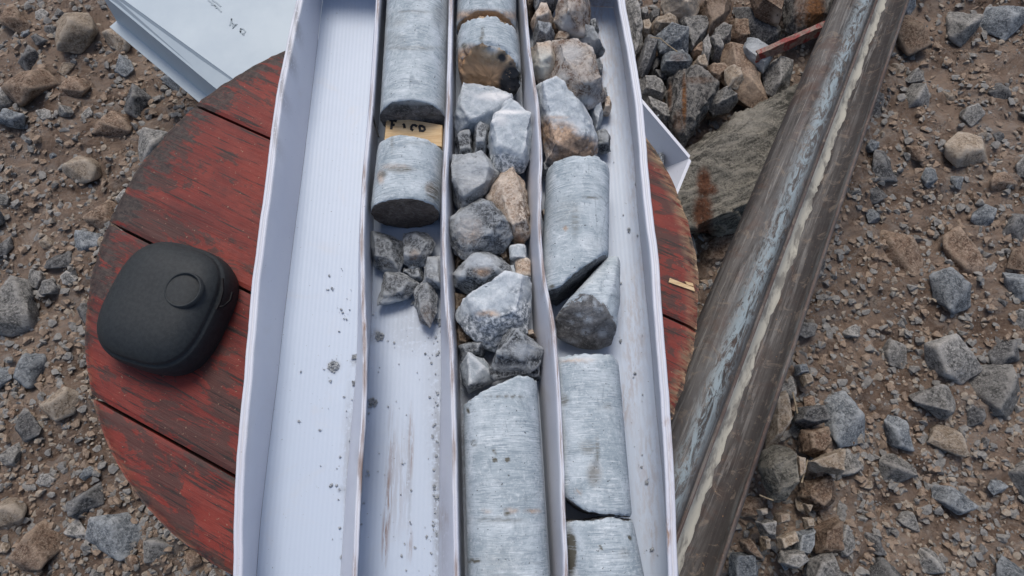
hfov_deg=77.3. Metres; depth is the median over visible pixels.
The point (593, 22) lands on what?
stone
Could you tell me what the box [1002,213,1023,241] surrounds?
rock
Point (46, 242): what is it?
rock
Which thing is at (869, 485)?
rock
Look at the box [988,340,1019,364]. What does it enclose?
rock
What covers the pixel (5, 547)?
rock
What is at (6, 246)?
rock
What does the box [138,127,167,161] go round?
rock
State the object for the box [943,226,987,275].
rock
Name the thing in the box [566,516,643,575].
drill core
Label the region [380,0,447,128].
drill core
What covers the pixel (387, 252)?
stone
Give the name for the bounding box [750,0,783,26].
rock
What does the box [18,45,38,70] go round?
rock
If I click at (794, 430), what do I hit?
rock
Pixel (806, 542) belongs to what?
rock
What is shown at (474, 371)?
stone
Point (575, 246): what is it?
drill core
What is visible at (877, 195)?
rock
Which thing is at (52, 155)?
rock
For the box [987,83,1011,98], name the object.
rock
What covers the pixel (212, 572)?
rock
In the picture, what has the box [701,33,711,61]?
rock
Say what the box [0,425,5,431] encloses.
rock
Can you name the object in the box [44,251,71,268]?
rock
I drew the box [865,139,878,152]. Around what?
rock
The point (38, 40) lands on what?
rock
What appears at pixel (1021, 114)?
rock
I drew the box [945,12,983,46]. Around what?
rock
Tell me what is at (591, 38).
stone
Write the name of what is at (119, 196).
rock
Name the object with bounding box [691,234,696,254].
rock
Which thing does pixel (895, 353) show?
rock
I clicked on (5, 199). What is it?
rock
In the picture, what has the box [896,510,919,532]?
rock
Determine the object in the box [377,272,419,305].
stone
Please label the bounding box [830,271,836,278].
rock
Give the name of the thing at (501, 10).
drill core
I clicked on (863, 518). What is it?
rock
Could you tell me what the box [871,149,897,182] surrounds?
rock
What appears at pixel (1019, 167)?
rock
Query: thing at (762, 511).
rock
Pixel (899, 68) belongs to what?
rock
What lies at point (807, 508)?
rock
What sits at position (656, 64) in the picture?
rock
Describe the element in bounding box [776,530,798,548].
rock
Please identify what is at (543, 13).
stone
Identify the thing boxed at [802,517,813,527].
rock
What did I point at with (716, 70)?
rock
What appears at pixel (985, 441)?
rock
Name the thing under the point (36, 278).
rock
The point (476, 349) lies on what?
stone
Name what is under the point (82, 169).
rock
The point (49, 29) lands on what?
rock
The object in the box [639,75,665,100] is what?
rock
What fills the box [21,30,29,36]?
rock
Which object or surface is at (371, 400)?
grit clump
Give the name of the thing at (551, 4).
stone
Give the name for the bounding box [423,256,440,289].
stone
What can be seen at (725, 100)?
rock
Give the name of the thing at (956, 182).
rock
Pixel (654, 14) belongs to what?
rock
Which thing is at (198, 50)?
tray lid
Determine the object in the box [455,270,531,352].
stone
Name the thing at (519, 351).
stone
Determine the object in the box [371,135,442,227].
drill core
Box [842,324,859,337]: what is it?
rock
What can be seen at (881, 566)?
rock
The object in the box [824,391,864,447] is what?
rock
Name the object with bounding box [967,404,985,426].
rock
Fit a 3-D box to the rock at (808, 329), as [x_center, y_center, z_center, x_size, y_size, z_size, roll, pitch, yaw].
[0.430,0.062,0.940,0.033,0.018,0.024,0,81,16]
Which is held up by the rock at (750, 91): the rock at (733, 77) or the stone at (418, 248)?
the rock at (733, 77)
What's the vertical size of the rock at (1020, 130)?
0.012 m
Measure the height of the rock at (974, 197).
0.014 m
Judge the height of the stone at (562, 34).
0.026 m
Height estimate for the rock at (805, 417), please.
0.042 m
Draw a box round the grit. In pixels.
[297,115,658,575]
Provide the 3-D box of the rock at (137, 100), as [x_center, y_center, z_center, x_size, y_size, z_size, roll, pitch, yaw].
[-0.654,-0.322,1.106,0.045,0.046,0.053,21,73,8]
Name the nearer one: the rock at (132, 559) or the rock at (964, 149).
the rock at (132, 559)
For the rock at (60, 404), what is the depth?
0.91 m
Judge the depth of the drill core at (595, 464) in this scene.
0.51 m
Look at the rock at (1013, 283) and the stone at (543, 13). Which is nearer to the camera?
the stone at (543, 13)
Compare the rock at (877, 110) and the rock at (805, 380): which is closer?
the rock at (805, 380)
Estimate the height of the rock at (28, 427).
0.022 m
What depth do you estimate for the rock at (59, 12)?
1.17 m
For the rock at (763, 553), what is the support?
on the ground
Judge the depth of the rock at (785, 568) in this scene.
0.84 m
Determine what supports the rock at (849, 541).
on the ground
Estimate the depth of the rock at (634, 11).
1.07 m
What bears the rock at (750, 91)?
on the ground
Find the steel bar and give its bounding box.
[755,21,824,62]
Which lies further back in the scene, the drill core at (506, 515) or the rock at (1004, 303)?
the rock at (1004, 303)
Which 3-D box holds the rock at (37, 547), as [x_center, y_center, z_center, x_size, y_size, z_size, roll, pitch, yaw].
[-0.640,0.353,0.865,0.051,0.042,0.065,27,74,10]
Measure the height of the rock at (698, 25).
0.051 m
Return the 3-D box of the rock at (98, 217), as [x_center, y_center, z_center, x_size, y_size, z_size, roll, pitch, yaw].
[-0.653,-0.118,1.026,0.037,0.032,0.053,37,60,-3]
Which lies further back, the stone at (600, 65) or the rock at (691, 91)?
the rock at (691, 91)
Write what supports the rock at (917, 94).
on the ground
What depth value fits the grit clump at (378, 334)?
0.59 m
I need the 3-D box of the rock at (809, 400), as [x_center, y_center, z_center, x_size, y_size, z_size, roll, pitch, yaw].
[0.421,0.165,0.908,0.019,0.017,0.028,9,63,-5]
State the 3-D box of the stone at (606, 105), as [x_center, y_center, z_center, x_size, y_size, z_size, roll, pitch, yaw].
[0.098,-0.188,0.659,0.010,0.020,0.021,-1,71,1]
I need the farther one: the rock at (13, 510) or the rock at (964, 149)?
the rock at (964, 149)
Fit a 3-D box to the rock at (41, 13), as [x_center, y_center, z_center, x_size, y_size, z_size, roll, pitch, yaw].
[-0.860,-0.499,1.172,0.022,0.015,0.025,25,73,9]
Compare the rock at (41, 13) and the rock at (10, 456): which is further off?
the rock at (41, 13)
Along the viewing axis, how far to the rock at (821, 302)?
0.96 m
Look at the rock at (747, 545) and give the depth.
0.80 m
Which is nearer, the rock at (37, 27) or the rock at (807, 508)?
the rock at (807, 508)
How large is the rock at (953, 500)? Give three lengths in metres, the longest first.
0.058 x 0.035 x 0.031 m
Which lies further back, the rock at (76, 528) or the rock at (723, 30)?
the rock at (723, 30)
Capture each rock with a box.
[0,6,30,34]
[0,87,12,109]
[0,108,25,128]
[0,194,10,205]
[0,211,4,225]
[0,236,12,256]
[0,275,38,337]
[0,366,11,388]
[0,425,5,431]
[0,442,22,465]
[0,497,26,529]
[0,541,10,552]
[1,68,57,106]
[7,408,16,418]
[8,519,62,570]
[10,181,22,189]
[13,353,46,388]
[15,411,42,441]
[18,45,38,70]
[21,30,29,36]
[28,269,45,289]
[30,33,47,45]
[33,25,41,30]
[35,8,48,20]
[36,108,51,119]
[36,473,55,486]
[38,278,58,294]
[39,235,53,248]
[39,386,78,420]
[44,25,56,33]
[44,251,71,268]
[49,153,56,158]
[54,8,63,16]
[55,12,98,53]
[57,76,90,97]
[58,62,74,75]
[58,105,73,116]
[60,271,77,284]
[62,156,101,183]
[63,519,85,539]
[66,481,104,518]
[74,230,101,251]
[76,303,86,322]
[79,466,92,480]
[81,107,93,118]
[82,199,117,229]
[85,512,141,560]
[91,111,132,136]
[93,569,104,575]
[97,236,102,246]
[102,28,130,52]
[114,54,133,76]
[115,189,125,202]
[118,91,128,99]
[124,83,151,117]
[125,150,135,156]
[127,554,138,569]
[131,488,138,499]
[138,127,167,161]
[143,537,173,562]
[160,75,179,90]
[163,563,173,573]
[184,549,201,570]
[209,569,215,575]
[625,0,643,57]
[637,34,657,78]
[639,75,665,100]
[641,6,648,20]
[642,19,651,40]
[643,96,669,127]
[649,8,659,22]
[649,55,661,74]
[650,13,678,35]
[653,69,666,82]
[655,22,688,56]
[660,0,699,20]
[661,49,691,77]
[664,64,719,147]
[678,15,708,55]
[678,84,797,236]
[690,42,702,60]
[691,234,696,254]
[692,54,707,69]
[697,0,730,36]
[698,233,733,267]
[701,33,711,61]
[707,63,727,82]
[708,86,737,117]
[709,34,723,64]
[712,22,731,44]
[720,42,767,108]
[724,64,743,89]
[728,18,749,43]
[728,551,757,575]
[733,7,780,44]
[738,538,763,560]
[740,496,762,516]
[743,37,772,73]
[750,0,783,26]
[755,519,776,538]
[755,544,766,560]
[756,508,767,515]
[757,444,799,502]
[759,536,770,551]
[760,56,793,97]
[765,390,792,447]
[774,511,789,523]
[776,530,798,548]
[777,549,808,568]
[781,376,796,399]
[781,547,791,570]
[782,0,833,36]
[789,424,802,438]
[791,405,830,428]
[792,528,815,555]
[794,364,808,375]
[795,497,804,512]
[796,475,836,510]
[797,456,805,477]
[798,374,813,387]
[798,426,831,457]
[799,322,817,337]
[802,503,812,513]
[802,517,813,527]
[803,395,814,405]
[806,552,841,575]
[807,448,845,474]
[810,517,844,553]
[817,300,824,304]
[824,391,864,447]
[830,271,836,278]
[835,448,863,476]
[840,524,856,556]
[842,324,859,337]
[847,189,861,198]
[857,514,867,522]
[863,479,872,489]
[863,532,885,555]
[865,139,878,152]
[865,209,880,222]
[869,556,901,575]
[870,186,887,203]
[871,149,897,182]
[872,92,883,117]
[879,453,916,482]
[880,230,923,271]
[880,339,906,368]
[884,415,914,451]
[886,527,896,535]
[891,63,905,73]
[896,15,931,55]
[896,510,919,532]
[904,329,912,337]
[905,0,915,14]
[905,68,924,82]
[905,83,929,107]
[906,145,925,161]
[908,384,955,419]
[917,547,946,574]
[921,167,937,188]
[924,333,982,384]
[928,424,967,456]
[929,267,971,314]
[930,484,977,514]
[942,90,955,100]
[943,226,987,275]
[944,132,987,167]
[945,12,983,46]
[950,176,963,189]
[959,103,984,126]
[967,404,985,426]
[968,193,980,202]
[969,364,1019,419]
[970,204,996,225]
[980,5,1023,40]
[981,437,989,450]
[984,42,999,52]
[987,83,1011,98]
[987,479,1007,494]
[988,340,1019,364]
[990,172,1017,191]
[993,131,1004,141]
[996,555,1023,575]
[998,298,1007,306]
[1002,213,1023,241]
[1002,272,1023,300]
[1006,247,1023,270]
[1008,460,1023,497]
[1015,156,1023,177]
[1015,309,1023,329]
[1017,127,1023,134]
[1018,111,1023,118]
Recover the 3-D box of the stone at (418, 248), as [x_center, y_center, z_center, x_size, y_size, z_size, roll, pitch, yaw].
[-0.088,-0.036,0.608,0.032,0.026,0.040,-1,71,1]
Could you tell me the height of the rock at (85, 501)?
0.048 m
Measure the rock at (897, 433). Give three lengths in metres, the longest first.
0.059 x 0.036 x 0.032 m
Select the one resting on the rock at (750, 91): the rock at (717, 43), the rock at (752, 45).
the rock at (752, 45)
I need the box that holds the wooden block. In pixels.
[384,120,443,150]
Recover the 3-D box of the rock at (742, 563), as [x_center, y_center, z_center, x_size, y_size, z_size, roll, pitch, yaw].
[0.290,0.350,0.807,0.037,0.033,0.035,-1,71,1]
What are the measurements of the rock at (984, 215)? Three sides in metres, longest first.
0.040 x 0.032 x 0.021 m
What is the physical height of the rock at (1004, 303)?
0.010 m
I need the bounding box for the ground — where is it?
[0,0,1023,575]
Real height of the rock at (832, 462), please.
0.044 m
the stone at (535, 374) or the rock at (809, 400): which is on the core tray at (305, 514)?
the stone at (535, 374)
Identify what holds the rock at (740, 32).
on the ground
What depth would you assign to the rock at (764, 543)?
0.80 m
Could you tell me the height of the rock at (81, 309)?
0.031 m
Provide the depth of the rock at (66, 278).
0.98 m
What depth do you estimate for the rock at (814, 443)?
0.86 m
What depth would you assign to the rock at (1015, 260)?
0.97 m
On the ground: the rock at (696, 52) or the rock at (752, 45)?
the rock at (696, 52)
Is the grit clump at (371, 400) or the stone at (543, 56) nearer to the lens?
the grit clump at (371, 400)
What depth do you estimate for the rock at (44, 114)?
1.09 m
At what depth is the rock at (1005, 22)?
1.11 m
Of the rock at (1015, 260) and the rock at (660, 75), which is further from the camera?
the rock at (660, 75)
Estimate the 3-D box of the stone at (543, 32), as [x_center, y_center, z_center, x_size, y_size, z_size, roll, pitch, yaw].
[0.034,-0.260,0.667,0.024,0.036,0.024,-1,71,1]
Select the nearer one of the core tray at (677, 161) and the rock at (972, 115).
the core tray at (677, 161)
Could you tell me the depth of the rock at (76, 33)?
1.12 m
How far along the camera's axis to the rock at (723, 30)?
1.06 m
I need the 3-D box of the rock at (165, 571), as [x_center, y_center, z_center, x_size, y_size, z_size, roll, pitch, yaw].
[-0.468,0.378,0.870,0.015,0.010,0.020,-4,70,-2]
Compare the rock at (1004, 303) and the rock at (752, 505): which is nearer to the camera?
the rock at (752, 505)
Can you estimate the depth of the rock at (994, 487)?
0.87 m
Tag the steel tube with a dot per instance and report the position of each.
(751, 317)
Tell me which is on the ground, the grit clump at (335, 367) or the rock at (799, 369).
the rock at (799, 369)
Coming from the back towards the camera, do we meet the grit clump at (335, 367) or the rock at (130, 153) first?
the rock at (130, 153)
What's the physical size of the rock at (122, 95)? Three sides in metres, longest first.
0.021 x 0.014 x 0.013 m
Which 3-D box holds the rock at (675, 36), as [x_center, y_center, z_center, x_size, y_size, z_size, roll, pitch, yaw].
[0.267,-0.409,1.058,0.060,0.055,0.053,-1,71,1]
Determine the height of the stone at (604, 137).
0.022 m
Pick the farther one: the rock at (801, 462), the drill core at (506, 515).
the rock at (801, 462)
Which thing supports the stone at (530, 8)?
on the core tray at (305, 514)
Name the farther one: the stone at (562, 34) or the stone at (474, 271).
the stone at (562, 34)
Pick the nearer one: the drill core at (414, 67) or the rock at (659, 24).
the drill core at (414, 67)
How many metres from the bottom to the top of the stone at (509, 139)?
0.047 m
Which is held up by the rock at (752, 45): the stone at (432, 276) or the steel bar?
the steel bar
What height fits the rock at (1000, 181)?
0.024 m
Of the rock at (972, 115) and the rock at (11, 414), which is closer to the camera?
the rock at (11, 414)
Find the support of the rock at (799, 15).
on the ground
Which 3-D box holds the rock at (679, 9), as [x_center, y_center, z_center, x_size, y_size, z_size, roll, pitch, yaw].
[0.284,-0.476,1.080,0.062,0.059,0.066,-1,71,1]
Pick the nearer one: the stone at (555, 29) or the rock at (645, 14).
the stone at (555, 29)
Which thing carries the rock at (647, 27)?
on the ground
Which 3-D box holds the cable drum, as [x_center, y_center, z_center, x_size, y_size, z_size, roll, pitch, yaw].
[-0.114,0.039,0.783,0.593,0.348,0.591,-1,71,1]
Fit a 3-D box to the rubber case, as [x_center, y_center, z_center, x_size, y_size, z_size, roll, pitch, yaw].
[-0.316,0.016,0.586,0.111,0.051,0.122,17,72,7]
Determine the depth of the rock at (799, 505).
0.86 m
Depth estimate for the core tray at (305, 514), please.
0.58 m
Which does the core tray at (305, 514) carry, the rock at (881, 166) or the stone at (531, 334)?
the stone at (531, 334)
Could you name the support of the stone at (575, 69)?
on the core tray at (305, 514)
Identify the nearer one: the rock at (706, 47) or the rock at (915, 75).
the rock at (706, 47)
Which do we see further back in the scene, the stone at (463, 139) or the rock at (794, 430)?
the rock at (794, 430)
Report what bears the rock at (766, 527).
on the ground
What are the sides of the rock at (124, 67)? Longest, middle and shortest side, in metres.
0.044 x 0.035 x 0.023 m
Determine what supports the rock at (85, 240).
on the ground
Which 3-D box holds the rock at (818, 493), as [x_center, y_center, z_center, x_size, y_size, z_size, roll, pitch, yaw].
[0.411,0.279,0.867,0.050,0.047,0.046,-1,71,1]
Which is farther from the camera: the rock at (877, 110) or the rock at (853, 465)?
the rock at (877, 110)
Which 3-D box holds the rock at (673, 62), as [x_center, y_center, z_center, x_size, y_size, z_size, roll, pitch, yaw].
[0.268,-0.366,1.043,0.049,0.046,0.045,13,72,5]
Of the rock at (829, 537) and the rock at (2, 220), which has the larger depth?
the rock at (2, 220)
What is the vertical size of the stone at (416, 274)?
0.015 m
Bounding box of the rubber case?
[97,242,238,375]
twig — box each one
[650,37,677,51]
[792,392,797,412]
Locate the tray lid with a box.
[105,0,322,101]
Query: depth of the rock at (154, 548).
0.86 m
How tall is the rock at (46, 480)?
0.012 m
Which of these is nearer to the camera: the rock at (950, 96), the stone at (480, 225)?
the stone at (480, 225)
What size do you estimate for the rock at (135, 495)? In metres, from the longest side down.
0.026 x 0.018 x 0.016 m
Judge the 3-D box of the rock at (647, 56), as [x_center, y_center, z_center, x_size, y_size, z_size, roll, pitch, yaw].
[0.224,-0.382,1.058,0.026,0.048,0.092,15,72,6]
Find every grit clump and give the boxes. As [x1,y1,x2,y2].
[327,361,338,372]
[368,398,377,407]
[375,331,383,340]
[434,318,440,326]
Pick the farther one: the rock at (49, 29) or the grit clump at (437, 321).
the rock at (49, 29)
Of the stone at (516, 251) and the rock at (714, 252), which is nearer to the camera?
the stone at (516, 251)
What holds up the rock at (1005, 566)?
on the ground
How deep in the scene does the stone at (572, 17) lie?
0.66 m
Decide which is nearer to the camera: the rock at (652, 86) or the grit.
the grit
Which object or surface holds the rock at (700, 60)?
on the ground
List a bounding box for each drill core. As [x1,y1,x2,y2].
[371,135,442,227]
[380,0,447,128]
[456,0,515,34]
[457,15,520,96]
[463,375,549,575]
[542,156,609,305]
[558,353,631,516]
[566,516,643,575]
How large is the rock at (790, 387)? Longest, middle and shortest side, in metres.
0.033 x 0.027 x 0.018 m
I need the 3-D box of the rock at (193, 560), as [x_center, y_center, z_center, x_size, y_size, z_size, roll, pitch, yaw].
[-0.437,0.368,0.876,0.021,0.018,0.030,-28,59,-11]
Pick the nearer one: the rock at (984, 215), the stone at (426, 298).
the stone at (426, 298)
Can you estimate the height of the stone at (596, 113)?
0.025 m
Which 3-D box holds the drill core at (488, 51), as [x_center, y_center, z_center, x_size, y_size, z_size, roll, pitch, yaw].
[-0.024,-0.230,0.654,0.066,0.064,0.073,-1,71,1]
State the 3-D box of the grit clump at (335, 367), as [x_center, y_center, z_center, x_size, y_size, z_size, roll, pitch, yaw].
[-0.164,0.072,0.585,0.011,0.004,0.012,-1,71,1]
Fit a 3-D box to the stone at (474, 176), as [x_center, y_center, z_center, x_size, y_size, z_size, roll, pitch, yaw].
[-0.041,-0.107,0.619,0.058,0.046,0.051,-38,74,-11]
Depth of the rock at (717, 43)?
1.04 m
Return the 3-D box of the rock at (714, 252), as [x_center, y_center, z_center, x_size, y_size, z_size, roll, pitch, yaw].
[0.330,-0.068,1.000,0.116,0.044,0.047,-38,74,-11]
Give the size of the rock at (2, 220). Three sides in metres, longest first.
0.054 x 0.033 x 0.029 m
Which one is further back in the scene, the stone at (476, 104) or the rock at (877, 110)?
the rock at (877, 110)
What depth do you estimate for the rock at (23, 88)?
1.09 m
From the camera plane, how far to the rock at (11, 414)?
0.92 m
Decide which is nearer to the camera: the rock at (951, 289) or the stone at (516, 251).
the stone at (516, 251)
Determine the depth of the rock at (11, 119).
1.07 m
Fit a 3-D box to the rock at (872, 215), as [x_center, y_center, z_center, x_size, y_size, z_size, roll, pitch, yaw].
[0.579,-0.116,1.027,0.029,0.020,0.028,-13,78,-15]
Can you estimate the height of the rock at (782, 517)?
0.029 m
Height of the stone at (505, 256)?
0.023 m
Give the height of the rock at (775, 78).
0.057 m
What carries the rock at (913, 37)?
on the ground
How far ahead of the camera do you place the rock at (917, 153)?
1.03 m
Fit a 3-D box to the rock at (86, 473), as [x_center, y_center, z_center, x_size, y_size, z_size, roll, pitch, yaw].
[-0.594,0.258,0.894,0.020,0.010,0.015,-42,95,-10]
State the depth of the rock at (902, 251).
0.98 m
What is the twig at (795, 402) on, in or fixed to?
on the ground
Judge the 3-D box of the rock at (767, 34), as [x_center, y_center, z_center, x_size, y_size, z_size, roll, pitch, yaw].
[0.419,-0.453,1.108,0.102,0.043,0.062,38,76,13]
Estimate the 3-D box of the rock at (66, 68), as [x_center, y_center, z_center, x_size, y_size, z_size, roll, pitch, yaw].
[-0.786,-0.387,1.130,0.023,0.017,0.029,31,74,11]
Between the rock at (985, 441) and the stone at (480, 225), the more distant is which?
the rock at (985, 441)
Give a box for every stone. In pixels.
[371,231,402,272]
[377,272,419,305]
[402,231,435,268]
[402,267,423,281]
[414,282,437,327]
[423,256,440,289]
[449,198,513,259]
[451,150,499,209]
[453,82,513,135]
[453,252,512,294]
[454,129,473,153]
[454,254,464,268]
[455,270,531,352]
[455,293,466,310]
[456,322,472,346]
[458,341,484,361]
[459,352,495,393]
[473,121,488,154]
[485,167,530,243]
[487,98,531,173]
[488,328,543,380]
[499,248,509,264]
[509,244,526,260]
[515,257,530,276]
[525,366,540,380]
[526,0,534,27]
[527,329,535,339]
[530,2,553,31]
[530,40,554,83]
[533,0,556,14]
[533,20,554,45]
[536,76,597,165]
[542,161,548,181]
[549,38,606,109]
[552,18,558,35]
[553,0,590,38]
[554,30,569,39]
[579,24,604,58]
[588,102,603,130]
[590,18,598,32]
[596,58,602,76]
[596,129,610,153]
[602,96,611,116]
[658,152,664,163]
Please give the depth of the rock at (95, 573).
0.87 m
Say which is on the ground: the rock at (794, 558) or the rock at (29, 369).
the rock at (29, 369)
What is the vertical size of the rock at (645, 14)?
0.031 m
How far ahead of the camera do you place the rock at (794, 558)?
0.79 m
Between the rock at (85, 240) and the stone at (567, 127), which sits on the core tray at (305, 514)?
the stone at (567, 127)
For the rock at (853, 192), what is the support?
on the ground
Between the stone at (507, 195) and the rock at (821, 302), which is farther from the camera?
the rock at (821, 302)
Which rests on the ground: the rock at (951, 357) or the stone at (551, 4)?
the rock at (951, 357)
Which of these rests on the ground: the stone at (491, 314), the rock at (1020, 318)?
the rock at (1020, 318)
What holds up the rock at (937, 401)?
on the ground
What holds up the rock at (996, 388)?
on the ground
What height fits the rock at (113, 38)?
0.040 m
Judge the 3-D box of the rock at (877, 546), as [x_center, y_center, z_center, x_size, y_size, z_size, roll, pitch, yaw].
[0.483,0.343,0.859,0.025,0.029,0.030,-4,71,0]
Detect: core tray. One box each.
[233,0,678,575]
[626,88,690,193]
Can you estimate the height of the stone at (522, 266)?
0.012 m
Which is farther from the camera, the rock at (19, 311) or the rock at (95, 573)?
the rock at (19, 311)
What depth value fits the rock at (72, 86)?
1.10 m
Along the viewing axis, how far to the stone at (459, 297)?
0.58 m
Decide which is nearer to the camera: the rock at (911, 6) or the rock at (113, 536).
the rock at (113, 536)
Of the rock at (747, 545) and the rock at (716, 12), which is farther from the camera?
the rock at (716, 12)
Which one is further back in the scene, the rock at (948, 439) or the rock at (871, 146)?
the rock at (871, 146)
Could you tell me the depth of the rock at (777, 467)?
0.81 m
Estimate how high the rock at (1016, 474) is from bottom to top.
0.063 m
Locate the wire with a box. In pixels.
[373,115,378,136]
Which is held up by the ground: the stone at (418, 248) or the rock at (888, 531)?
the rock at (888, 531)
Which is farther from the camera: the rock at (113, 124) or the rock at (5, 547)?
the rock at (113, 124)
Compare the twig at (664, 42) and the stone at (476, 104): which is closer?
the stone at (476, 104)
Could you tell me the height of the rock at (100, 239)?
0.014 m
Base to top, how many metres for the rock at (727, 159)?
0.119 m
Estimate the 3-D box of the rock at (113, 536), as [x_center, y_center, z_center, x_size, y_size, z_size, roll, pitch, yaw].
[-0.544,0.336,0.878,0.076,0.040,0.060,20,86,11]
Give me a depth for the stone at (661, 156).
0.86 m
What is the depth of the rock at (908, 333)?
0.94 m
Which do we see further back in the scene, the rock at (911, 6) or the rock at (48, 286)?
the rock at (911, 6)
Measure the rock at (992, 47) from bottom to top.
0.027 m
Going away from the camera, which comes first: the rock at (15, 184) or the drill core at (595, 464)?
the drill core at (595, 464)
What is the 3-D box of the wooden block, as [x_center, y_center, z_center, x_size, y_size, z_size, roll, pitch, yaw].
[-0.096,-0.150,0.638,0.061,0.025,0.028,8,71,4]
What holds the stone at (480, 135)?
on the core tray at (305, 514)
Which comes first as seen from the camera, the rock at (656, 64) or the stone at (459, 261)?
the stone at (459, 261)
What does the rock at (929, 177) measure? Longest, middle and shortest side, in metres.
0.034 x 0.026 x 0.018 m
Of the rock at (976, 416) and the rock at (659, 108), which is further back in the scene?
the rock at (659, 108)
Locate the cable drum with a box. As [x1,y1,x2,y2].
[85,43,698,575]
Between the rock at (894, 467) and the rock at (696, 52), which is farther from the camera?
the rock at (696, 52)
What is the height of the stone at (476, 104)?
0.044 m
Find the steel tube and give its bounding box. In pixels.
[659,0,909,575]
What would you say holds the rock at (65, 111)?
on the ground
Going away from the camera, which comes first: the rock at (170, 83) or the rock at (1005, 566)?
the rock at (1005, 566)
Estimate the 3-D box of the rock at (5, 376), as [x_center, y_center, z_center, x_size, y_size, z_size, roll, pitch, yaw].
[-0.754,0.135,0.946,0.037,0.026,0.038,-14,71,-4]
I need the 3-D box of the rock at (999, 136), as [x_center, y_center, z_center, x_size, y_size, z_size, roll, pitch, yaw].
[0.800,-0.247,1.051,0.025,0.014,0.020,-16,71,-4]
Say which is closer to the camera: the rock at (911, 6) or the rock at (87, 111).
the rock at (87, 111)
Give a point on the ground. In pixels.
(860, 176)
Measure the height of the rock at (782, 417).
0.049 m
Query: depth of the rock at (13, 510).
0.87 m
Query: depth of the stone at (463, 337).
0.57 m
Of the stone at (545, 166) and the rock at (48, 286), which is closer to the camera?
the stone at (545, 166)
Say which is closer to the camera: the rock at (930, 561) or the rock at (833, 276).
the rock at (930, 561)
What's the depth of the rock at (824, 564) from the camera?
0.80 m
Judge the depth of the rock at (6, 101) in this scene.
1.09 m

